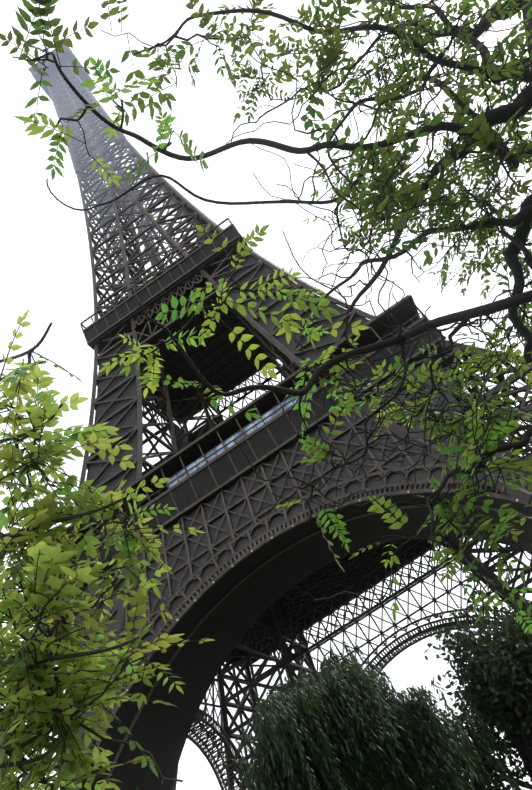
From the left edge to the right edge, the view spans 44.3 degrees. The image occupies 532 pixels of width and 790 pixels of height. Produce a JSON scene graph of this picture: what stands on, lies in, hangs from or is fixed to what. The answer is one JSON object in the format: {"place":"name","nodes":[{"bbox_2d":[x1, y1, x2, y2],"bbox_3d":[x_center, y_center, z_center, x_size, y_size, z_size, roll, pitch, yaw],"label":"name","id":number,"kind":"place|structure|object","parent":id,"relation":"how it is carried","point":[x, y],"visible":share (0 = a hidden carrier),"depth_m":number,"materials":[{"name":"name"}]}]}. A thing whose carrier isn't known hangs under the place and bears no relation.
{"place":"outdoors","nodes":[
{"label":"outdoors","id":0,"kind":"place"},
{"bbox_2d":[0,0,531,789],"label":"sky","id":1,"kind":"structure","parent":0,"point":[45,261],"materials":[{"name":"white"}]},
{"label":"ground","id":2,"kind":"structure","parent":0,"visible":0},
{"bbox_2d":[0,308,213,789],"bbox_3d":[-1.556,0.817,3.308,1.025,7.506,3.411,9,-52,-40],"label":"tree","id":3,"kind":"object","parent":2,"relation":"on","point":[36,695],"visible":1,"depth_m":2.29,"materials":[{"name":"green plant"}]},
{"bbox_2d":[0,0,531,678],"bbox_3d":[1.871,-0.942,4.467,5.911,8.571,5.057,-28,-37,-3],"label":"tree","id":4,"kind":"object","parent":2,"relation":"on","point":[470,128],"visible":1,"depth_m":4.51,"materials":[{"name":"green plant"}]},
{"bbox_2d":[0,35,531,789],"bbox_3d":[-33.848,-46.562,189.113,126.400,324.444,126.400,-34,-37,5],"label":"tower","id":5,"kind":"structure","parent":2,"relation":"on","point":[244,585],"depth_m":102.77,"materials":[{"name":"metal"}]},
{"bbox_2d":[231,641,521,789],"bbox_3d":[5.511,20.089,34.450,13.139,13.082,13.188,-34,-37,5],"label":"willow tree","id":6,"kind":"object","parent":2,"relation":"on","point":[336,725],"visible":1,"depth_m":32.45,"materials":[{"name":"green plant"}]},
{"bbox_2d":[424,578,531,789],"bbox_3d":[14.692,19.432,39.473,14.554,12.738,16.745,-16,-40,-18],"label":"tree","id":7,"kind":"object","parent":2,"relation":"on","point":[497,677],"visible":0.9,"depth_m":37.02,"materials":[{"name":"green plant"}]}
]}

